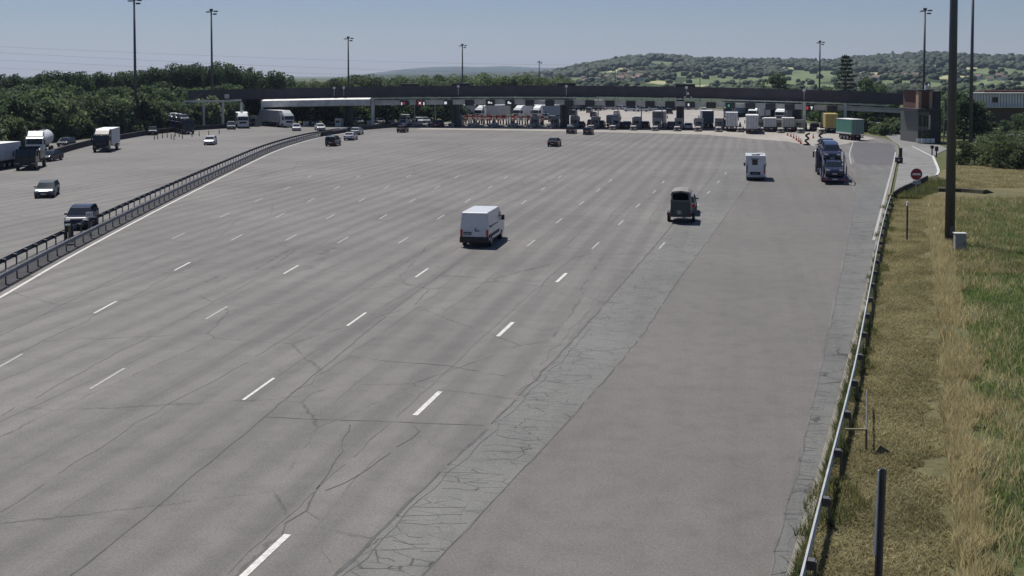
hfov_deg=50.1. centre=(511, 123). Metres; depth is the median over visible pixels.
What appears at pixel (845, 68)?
conifer tree
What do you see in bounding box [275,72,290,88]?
poplar tree
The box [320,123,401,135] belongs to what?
concrete barrier
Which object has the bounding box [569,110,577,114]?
car
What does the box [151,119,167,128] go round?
roadside bush
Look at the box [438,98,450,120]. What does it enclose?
backdrop tree
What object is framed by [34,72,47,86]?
poplar tree
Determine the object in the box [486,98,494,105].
lane sign
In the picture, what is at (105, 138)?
box lorry
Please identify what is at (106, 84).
poplar tree
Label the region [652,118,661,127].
toll booth
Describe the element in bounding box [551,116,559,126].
toll booth
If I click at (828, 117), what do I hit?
rear door
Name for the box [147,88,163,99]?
broadleaf tree
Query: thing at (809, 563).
roadside guardrail
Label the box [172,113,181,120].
car
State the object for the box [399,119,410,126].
car
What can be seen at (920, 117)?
window
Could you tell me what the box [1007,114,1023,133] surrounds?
yard tree
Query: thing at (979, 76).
village house
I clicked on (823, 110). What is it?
backdrop tree
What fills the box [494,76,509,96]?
belt tree
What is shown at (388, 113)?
backdrop tree
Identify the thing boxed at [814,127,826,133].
toll island
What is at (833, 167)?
car
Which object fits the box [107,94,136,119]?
willow tree
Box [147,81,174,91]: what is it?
broadleaf tree
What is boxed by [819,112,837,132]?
articulated lorry
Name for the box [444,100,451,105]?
lane sign
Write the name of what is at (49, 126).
roadside bush
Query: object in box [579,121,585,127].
car
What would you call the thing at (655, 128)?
toll island
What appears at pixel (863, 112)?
backdrop tree
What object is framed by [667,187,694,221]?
horse trailer
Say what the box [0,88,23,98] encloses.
broadleaf tree
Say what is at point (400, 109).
backdrop tree
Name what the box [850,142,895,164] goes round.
patched road
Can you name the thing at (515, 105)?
backdrop tree
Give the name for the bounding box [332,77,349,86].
belt tree
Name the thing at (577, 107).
box lorry
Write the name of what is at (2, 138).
roadside bush
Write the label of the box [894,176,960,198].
bank grass
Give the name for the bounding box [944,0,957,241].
light mast
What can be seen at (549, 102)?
lane sign
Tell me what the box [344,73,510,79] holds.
hills
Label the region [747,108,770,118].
articulated lorry
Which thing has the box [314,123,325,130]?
car
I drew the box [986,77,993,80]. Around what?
village house
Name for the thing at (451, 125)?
toll island
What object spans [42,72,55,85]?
poplar tree
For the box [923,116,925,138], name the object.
window
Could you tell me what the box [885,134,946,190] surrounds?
service road
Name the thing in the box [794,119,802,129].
toll booth
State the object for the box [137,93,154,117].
broadleaf tree
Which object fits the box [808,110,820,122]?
backdrop tree
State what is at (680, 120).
toll booth
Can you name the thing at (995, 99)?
window
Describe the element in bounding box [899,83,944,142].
control building
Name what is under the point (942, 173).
stubble ground
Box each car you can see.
[34,179,59,197]
[40,150,63,161]
[56,137,75,146]
[64,203,98,227]
[148,126,157,134]
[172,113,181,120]
[177,114,188,120]
[204,135,216,144]
[226,121,235,128]
[292,124,300,130]
[308,117,318,124]
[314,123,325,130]
[324,118,334,124]
[325,135,340,145]
[344,132,357,139]
[350,127,363,134]
[353,117,363,123]
[375,118,384,123]
[384,117,394,123]
[397,125,408,132]
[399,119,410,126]
[412,117,423,121]
[422,117,430,122]
[432,120,443,127]
[542,113,549,118]
[547,137,560,146]
[566,126,576,133]
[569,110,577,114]
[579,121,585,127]
[583,127,593,134]
[586,107,592,112]
[590,112,596,116]
[600,120,605,127]
[613,105,623,109]
[622,121,631,128]
[624,106,636,110]
[635,106,648,111]
[642,121,649,127]
[649,106,660,110]
[666,108,672,113]
[667,121,674,128]
[684,123,692,129]
[691,193,698,214]
[809,123,818,130]
[817,138,832,148]
[819,140,835,151]
[822,141,841,160]
[824,159,844,176]
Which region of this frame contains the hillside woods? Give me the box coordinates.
[510,50,1023,97]
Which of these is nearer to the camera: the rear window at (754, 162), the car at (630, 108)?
the rear window at (754, 162)
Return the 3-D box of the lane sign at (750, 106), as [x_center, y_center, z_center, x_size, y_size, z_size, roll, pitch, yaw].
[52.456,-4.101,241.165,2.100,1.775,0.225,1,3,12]
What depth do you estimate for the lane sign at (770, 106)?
240.20 m
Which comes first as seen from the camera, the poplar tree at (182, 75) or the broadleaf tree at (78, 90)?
the broadleaf tree at (78, 90)
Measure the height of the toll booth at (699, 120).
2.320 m
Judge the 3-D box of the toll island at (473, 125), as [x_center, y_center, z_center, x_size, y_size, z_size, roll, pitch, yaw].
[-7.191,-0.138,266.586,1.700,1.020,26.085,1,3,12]
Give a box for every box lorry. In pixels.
[91,127,119,151]
[235,112,249,127]
[569,105,581,110]
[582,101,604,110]
[744,114,758,133]
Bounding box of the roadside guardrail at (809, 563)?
[800,196,892,575]
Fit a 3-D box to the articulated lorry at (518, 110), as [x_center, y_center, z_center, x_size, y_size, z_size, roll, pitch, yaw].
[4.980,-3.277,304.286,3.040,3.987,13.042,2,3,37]
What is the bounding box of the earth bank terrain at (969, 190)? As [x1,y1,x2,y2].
[891,176,993,195]
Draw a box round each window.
[752,160,757,164]
[918,116,921,138]
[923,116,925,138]
[927,116,929,138]
[992,97,997,102]
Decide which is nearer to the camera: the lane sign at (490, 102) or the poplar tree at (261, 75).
the lane sign at (490, 102)
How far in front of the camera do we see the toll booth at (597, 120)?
252.28 m
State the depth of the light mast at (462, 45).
399.12 m
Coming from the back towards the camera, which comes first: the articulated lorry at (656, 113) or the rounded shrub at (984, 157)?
the articulated lorry at (656, 113)
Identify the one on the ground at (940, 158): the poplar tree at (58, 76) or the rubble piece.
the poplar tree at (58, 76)
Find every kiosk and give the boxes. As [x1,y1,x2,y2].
[250,116,258,126]
[335,118,342,126]
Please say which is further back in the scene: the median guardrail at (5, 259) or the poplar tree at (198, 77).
the poplar tree at (198, 77)
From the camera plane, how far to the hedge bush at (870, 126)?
229.78 m
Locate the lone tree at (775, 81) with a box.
[757,72,789,88]
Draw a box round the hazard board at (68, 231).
[65,224,72,239]
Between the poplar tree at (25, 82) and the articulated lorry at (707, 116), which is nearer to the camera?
the articulated lorry at (707, 116)
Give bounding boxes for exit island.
[301,121,325,126]
[364,120,385,125]
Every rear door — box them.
[652,112,657,122]
[703,112,707,122]
[708,112,713,122]
[726,113,731,125]
[732,113,737,125]
[746,116,751,127]
[752,116,757,127]
[825,115,831,126]
[832,115,837,126]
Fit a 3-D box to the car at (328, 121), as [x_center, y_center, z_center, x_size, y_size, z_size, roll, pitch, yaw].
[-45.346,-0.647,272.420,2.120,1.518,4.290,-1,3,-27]
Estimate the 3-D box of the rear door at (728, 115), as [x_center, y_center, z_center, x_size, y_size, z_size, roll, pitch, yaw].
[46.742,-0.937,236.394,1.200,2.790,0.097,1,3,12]
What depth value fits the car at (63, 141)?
186.88 m
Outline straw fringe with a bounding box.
[939,194,1023,572]
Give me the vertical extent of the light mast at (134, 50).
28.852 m
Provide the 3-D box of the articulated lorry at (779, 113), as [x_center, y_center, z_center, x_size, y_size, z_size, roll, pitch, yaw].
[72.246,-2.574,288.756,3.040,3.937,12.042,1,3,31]
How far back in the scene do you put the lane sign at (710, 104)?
242.79 m
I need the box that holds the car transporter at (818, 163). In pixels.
[813,144,846,181]
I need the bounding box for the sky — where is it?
[0,0,1023,76]
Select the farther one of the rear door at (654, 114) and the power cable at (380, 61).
the power cable at (380, 61)
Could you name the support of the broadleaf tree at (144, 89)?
on the ground at (940, 158)
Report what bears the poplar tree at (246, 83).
on the ground at (940, 158)
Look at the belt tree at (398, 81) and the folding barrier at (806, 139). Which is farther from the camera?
the belt tree at (398, 81)
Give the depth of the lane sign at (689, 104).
243.72 m
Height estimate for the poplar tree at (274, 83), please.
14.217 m
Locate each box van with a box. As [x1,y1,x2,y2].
[606,115,620,127]
[764,117,775,131]
[781,117,794,131]
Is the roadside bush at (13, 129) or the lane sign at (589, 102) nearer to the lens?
the roadside bush at (13, 129)
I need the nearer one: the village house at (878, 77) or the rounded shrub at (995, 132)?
the rounded shrub at (995, 132)
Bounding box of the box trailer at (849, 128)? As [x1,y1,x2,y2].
[836,118,863,139]
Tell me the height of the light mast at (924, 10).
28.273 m
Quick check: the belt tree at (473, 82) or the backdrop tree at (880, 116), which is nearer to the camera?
the backdrop tree at (880, 116)
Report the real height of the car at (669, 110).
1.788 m
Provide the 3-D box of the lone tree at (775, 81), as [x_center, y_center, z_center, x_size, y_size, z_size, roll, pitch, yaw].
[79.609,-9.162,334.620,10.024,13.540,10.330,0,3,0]
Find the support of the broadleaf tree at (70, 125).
on the ground at (940, 158)
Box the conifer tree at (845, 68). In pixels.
[833,55,859,91]
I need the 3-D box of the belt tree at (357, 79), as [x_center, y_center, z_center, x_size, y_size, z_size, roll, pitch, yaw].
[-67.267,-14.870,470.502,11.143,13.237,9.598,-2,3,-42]
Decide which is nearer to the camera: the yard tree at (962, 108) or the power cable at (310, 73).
the yard tree at (962, 108)
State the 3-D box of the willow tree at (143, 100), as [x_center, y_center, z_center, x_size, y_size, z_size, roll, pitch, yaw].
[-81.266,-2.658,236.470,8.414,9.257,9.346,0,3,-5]
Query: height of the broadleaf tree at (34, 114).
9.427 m
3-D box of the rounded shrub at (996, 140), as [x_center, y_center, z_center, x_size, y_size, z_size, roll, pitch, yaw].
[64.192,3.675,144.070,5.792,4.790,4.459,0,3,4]
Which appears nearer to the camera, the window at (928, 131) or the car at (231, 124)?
the window at (928, 131)
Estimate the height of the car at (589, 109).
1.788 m
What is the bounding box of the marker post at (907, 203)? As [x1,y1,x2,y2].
[906,201,908,239]
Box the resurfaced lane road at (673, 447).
[424,148,852,575]
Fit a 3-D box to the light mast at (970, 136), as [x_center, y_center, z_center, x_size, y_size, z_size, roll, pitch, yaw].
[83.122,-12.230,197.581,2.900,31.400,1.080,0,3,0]
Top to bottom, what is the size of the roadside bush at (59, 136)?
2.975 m
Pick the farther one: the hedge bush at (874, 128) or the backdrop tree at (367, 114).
the backdrop tree at (367, 114)
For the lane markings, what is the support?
on the toll plaza road at (226, 510)
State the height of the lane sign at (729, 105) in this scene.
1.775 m
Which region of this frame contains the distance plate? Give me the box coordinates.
[86,212,92,233]
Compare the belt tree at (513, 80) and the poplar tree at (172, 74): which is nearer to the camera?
the poplar tree at (172, 74)
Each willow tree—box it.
[2,99,25,117]
[16,92,53,123]
[31,86,78,131]
[56,91,91,131]
[69,91,118,126]
[71,100,92,125]
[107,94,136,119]
[123,90,150,120]
[139,99,167,125]
[159,99,170,125]
[169,104,194,120]
[190,106,202,125]
[194,95,228,124]
[218,102,236,122]
[227,103,250,122]
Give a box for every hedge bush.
[864,122,874,131]
[867,123,877,133]
[869,124,886,134]
[876,122,895,135]
[885,117,900,131]
[890,120,900,133]
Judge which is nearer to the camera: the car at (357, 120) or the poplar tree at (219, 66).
the car at (357, 120)
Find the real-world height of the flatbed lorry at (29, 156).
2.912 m
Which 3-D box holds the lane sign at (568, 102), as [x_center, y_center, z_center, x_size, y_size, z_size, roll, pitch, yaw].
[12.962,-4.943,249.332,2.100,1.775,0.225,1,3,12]
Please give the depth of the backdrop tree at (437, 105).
292.90 m
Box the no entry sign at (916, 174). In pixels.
[910,168,921,192]
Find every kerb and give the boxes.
[0,132,345,291]
[785,134,898,575]
[912,146,939,175]
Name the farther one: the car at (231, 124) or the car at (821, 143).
the car at (231, 124)
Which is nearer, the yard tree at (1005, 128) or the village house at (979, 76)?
the yard tree at (1005, 128)
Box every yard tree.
[941,89,973,134]
[941,102,946,135]
[945,97,989,140]
[956,100,995,138]
[978,112,992,136]
[985,121,998,135]
[995,120,1011,132]
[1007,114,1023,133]
[1010,112,1023,131]
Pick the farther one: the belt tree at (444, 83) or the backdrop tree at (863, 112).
the belt tree at (444, 83)
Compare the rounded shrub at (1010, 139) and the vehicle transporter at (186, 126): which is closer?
the rounded shrub at (1010, 139)
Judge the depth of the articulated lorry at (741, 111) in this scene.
321.83 m
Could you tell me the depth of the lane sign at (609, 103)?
247.34 m
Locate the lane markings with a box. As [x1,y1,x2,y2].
[0,133,934,575]
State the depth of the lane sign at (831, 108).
237.57 m
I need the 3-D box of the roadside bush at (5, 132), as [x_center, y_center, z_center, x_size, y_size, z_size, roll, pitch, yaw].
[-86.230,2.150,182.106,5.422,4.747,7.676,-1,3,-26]
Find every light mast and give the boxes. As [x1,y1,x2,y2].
[128,0,141,120]
[206,9,217,100]
[344,36,353,86]
[459,44,466,98]
[816,41,824,89]
[920,8,931,88]
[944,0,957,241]
[968,0,973,142]
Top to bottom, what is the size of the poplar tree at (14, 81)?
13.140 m
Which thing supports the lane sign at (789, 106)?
attached to the toll canopy
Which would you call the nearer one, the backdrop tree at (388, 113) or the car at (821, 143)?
the car at (821, 143)
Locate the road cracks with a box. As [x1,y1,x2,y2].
[0,138,868,575]
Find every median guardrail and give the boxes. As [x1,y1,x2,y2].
[0,128,339,269]
[0,128,347,283]
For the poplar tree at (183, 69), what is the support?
on the ground at (940, 158)
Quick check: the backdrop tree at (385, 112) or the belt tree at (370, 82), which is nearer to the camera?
the backdrop tree at (385, 112)
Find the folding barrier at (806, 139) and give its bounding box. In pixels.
[803,132,809,144]
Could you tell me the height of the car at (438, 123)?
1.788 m
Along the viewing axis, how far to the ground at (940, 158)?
215.13 m
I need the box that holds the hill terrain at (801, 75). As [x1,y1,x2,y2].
[495,60,1023,100]
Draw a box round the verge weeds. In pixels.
[780,195,900,575]
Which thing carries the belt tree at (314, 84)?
on the ground at (940, 158)
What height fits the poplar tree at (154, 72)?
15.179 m
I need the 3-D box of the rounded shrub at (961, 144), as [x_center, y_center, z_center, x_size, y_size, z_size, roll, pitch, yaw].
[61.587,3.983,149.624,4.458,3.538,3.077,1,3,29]
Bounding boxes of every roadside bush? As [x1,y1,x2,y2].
[0,114,26,145]
[0,117,16,140]
[0,119,8,140]
[0,126,9,140]
[11,115,28,140]
[24,118,43,130]
[27,123,53,130]
[53,128,63,140]
[57,128,69,139]
[62,121,79,137]
[70,124,82,138]
[75,118,96,137]
[84,119,100,137]
[90,120,101,136]
[98,120,110,126]
[103,121,115,126]
[114,115,132,133]
[124,120,141,132]
[131,119,144,130]
[139,119,151,129]
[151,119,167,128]
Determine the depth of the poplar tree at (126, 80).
310.39 m
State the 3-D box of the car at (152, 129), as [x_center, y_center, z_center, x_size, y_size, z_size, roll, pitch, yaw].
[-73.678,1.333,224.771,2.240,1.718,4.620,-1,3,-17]
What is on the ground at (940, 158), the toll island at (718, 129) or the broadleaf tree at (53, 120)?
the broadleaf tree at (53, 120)
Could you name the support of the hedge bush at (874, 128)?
on the ground at (940, 158)
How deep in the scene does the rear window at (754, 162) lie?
125.52 m
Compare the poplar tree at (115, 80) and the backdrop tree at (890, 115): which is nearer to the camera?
the backdrop tree at (890, 115)
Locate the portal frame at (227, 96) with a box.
[183,93,242,127]
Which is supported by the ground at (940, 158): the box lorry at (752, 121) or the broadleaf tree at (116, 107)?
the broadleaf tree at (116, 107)
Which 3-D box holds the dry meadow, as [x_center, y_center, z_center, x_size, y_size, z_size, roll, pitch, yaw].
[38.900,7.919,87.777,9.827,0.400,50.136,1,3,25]
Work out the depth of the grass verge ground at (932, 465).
36.13 m
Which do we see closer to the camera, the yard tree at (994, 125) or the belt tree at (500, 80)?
the yard tree at (994, 125)
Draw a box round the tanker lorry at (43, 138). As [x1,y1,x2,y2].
[23,129,53,149]
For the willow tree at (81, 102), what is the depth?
216.16 m
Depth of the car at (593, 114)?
320.74 m
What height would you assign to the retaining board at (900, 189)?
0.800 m
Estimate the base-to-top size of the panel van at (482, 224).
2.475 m
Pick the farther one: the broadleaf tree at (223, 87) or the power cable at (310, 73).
the power cable at (310, 73)
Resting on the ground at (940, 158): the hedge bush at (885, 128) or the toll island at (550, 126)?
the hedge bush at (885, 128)
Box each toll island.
[408,121,443,126]
[426,122,450,126]
[447,122,472,127]
[466,122,496,127]
[486,123,509,127]
[506,123,529,128]
[525,123,550,128]
[545,123,569,128]
[588,124,599,129]
[608,125,621,129]
[629,125,640,130]
[651,125,662,130]
[673,125,682,130]
[694,126,704,131]
[714,126,722,131]
[736,126,743,131]
[758,127,764,132]
[776,127,784,132]
[794,127,804,132]
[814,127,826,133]
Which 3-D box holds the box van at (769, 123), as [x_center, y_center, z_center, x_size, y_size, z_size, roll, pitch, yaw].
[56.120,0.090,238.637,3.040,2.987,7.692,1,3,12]
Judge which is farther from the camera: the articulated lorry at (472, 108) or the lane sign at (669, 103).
the articulated lorry at (472, 108)
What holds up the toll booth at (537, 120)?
on the toll island at (530, 126)
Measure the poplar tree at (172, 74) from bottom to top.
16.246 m
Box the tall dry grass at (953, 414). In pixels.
[923,193,1014,575]
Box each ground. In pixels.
[1,77,1021,193]
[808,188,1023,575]
[934,165,1023,192]
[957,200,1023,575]
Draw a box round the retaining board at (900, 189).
[893,175,927,197]
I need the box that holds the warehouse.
[965,90,1023,124]
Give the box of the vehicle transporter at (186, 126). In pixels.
[165,116,195,133]
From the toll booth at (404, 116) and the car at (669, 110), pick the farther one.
the car at (669, 110)
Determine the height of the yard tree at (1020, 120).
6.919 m
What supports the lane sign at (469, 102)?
attached to the toll canopy
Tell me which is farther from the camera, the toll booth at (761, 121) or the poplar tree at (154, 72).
the poplar tree at (154, 72)
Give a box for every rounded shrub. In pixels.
[956,140,975,164]
[957,143,988,164]
[969,137,993,165]
[975,130,1007,151]
[978,134,1013,167]
[990,140,1023,168]
[1002,133,1017,155]
[1005,135,1023,167]
[1009,129,1023,144]
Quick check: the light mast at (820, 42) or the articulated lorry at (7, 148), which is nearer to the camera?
the articulated lorry at (7, 148)
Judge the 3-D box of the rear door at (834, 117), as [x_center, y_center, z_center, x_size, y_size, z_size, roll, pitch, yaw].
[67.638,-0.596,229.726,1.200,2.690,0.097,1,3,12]
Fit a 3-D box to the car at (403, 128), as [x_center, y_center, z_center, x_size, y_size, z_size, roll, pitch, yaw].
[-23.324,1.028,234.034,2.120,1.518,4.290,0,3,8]
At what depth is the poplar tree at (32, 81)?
295.87 m
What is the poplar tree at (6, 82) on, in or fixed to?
on the ground at (940, 158)
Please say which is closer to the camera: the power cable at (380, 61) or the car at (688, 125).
the car at (688, 125)
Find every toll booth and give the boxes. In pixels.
[399,114,409,120]
[460,115,464,124]
[531,116,540,125]
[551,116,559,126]
[570,117,579,126]
[591,117,600,126]
[611,117,620,127]
[632,117,640,127]
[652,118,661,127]
[674,118,682,128]
[694,118,703,128]
[715,118,723,128]
[758,119,763,127]
[776,119,781,129]
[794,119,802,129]
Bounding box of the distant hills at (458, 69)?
[337,66,554,77]
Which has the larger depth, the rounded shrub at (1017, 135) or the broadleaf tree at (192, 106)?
the broadleaf tree at (192, 106)
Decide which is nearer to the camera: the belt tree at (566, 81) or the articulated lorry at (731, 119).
the articulated lorry at (731, 119)
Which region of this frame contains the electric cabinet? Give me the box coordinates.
[953,232,966,250]
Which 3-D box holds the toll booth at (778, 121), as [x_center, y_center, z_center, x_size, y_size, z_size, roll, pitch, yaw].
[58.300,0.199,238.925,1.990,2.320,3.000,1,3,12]
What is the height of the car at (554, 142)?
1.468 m
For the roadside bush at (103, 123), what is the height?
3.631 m
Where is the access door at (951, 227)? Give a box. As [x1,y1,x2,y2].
[950,226,953,235]
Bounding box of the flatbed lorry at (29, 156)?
[13,146,47,169]
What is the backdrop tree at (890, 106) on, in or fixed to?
on the ground at (940, 158)
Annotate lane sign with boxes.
[400,99,408,105]
[416,98,424,105]
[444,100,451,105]
[465,98,473,105]
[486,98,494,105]
[505,98,513,105]
[525,100,533,105]
[545,100,553,105]
[564,100,573,105]
[585,100,593,105]
[605,101,614,106]
[626,101,634,106]
[645,101,654,106]
[665,100,674,106]
[685,100,694,107]
[706,102,715,107]
[725,101,734,108]
[745,101,754,108]
[766,104,774,109]
[785,102,794,109]
[806,103,813,110]
[827,104,836,111]
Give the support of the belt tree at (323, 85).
on the ground at (940, 158)
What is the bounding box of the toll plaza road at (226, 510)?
[0,108,896,575]
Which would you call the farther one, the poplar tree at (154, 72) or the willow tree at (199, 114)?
the poplar tree at (154, 72)
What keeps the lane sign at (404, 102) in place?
attached to the toll canopy
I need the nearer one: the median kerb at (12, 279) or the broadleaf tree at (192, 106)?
the median kerb at (12, 279)
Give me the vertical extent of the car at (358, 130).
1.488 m
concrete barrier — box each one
[0,123,254,169]
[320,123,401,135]
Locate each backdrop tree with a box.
[247,99,267,122]
[274,98,296,121]
[279,107,303,121]
[291,98,317,123]
[305,106,330,120]
[317,106,342,119]
[339,106,363,117]
[353,107,382,123]
[361,97,386,119]
[374,97,397,119]
[378,97,402,117]
[386,97,413,119]
[407,99,427,117]
[410,98,431,118]
[421,105,444,121]
[426,96,448,119]
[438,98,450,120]
[450,96,467,118]
[505,96,519,112]
[806,101,823,121]
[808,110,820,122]
[819,102,838,119]
[834,102,855,117]
[847,103,863,118]
[857,103,873,121]
[857,108,876,121]
[866,103,893,122]
[874,104,899,119]
[875,112,898,122]
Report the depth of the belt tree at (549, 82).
451.63 m
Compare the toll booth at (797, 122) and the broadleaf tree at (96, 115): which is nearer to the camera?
the broadleaf tree at (96, 115)
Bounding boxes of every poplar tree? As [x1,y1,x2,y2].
[0,73,7,86]
[0,78,10,89]
[5,73,21,89]
[14,78,28,89]
[28,76,39,87]
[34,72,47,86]
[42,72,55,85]
[51,70,67,84]
[62,71,75,88]
[70,72,87,89]
[82,74,92,91]
[88,70,105,92]
[99,73,114,89]
[109,72,121,86]
[116,73,133,91]
[127,74,140,89]
[137,70,151,86]
[146,66,160,86]
[153,69,169,86]
[162,62,180,91]
[172,66,188,101]
[175,64,190,79]
[182,66,198,89]
[191,66,208,89]
[200,66,216,88]
[209,66,225,86]
[213,61,226,82]
[219,63,235,84]
[223,64,237,82]
[230,69,244,88]
[237,66,246,81]
[238,72,251,88]
[248,71,260,99]
[253,71,265,99]
[258,77,269,99]
[265,70,279,88]
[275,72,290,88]
[286,74,295,87]
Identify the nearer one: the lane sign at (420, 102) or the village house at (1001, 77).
the lane sign at (420, 102)
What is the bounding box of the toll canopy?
[188,83,902,130]
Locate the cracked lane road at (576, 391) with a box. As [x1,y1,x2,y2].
[336,149,751,575]
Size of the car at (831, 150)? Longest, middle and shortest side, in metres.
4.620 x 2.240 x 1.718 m
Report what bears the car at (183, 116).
on the vehicle transporter at (186, 126)
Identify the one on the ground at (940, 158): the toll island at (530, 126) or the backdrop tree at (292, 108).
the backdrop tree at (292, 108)
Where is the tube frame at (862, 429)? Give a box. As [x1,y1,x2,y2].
[845,390,867,448]
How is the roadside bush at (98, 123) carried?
on the ground at (940, 158)
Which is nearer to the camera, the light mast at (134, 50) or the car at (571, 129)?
the car at (571, 129)
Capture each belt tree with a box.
[297,81,307,87]
[307,78,319,87]
[319,81,327,87]
[327,78,344,86]
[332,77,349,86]
[345,74,363,86]
[346,75,360,86]
[354,73,380,97]
[364,78,385,97]
[386,77,399,97]
[390,75,411,99]
[413,76,432,83]
[416,75,439,98]
[436,76,448,82]
[437,79,456,99]
[447,74,464,84]
[466,75,488,98]
[474,72,493,98]
[487,74,504,96]
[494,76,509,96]
[509,76,527,99]
[516,73,535,99]
[533,76,548,98]
[539,76,558,99]
[554,78,571,99]
[555,75,570,96]
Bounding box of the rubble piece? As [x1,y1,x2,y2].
[874,445,894,454]
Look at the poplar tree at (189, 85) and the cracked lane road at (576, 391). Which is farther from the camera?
the poplar tree at (189, 85)
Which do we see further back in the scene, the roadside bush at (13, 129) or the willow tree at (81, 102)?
the willow tree at (81, 102)
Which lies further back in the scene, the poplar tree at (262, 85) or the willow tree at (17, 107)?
the poplar tree at (262, 85)
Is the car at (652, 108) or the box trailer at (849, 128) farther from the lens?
the car at (652, 108)
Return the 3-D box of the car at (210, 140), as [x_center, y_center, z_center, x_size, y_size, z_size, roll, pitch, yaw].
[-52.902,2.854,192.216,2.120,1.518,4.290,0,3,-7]
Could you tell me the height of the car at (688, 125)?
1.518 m
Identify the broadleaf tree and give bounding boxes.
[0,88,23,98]
[0,92,31,121]
[0,96,15,117]
[4,84,33,92]
[12,92,44,122]
[31,93,63,135]
[38,80,72,94]
[52,99,73,135]
[55,88,82,99]
[64,84,84,95]
[79,103,100,127]
[83,91,118,123]
[98,85,138,99]
[103,98,131,127]
[114,96,141,118]
[131,84,154,96]
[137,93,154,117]
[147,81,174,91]
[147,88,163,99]
[152,87,187,104]
[153,99,167,125]
[168,100,183,113]
[170,86,186,100]
[176,87,207,105]
[179,102,197,125]
[191,103,213,125]
[205,83,234,100]
[209,102,228,124]
[219,101,238,123]
[221,83,247,111]
[823,86,833,90]
[857,77,879,91]
[874,83,891,92]
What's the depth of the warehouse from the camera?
267.12 m
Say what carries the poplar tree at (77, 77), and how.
on the ground at (940, 158)
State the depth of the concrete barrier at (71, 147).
214.56 m
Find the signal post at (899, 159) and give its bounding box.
[895,148,902,162]
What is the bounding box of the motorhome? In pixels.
[744,153,765,179]
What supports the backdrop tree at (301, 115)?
on the ground at (940, 158)
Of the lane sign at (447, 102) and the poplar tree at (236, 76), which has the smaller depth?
the lane sign at (447, 102)
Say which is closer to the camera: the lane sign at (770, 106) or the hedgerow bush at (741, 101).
the lane sign at (770, 106)
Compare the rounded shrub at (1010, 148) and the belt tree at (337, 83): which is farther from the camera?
the belt tree at (337, 83)
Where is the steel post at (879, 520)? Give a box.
[873,468,886,575]
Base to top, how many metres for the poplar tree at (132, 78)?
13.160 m
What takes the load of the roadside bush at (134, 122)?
on the ground at (940, 158)
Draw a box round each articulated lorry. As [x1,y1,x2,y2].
[0,141,20,168]
[259,109,294,127]
[448,105,475,119]
[474,104,509,119]
[512,105,534,119]
[530,105,559,119]
[652,110,667,127]
[698,110,713,127]
[723,103,745,116]
[725,111,738,130]
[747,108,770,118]
[774,109,791,118]
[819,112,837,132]
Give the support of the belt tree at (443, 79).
on the ground at (940, 158)
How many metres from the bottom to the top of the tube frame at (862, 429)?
0.755 m
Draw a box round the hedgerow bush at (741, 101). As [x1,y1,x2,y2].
[725,99,759,115]
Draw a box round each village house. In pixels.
[636,75,643,80]
[872,75,881,80]
[975,74,982,78]
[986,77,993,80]
[997,75,1007,80]
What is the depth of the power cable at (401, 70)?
546.11 m
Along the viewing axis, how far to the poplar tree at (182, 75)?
318.01 m
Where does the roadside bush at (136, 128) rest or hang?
on the ground at (940, 158)
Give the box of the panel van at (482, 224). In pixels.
[460,206,504,245]
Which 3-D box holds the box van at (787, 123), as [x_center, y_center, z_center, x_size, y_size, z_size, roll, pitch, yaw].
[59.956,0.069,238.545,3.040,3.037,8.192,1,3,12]
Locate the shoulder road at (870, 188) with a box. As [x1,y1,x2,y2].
[771,170,890,575]
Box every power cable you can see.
[8,60,713,77]
[10,68,788,82]
[14,53,768,73]
[16,47,863,64]
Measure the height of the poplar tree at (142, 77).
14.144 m

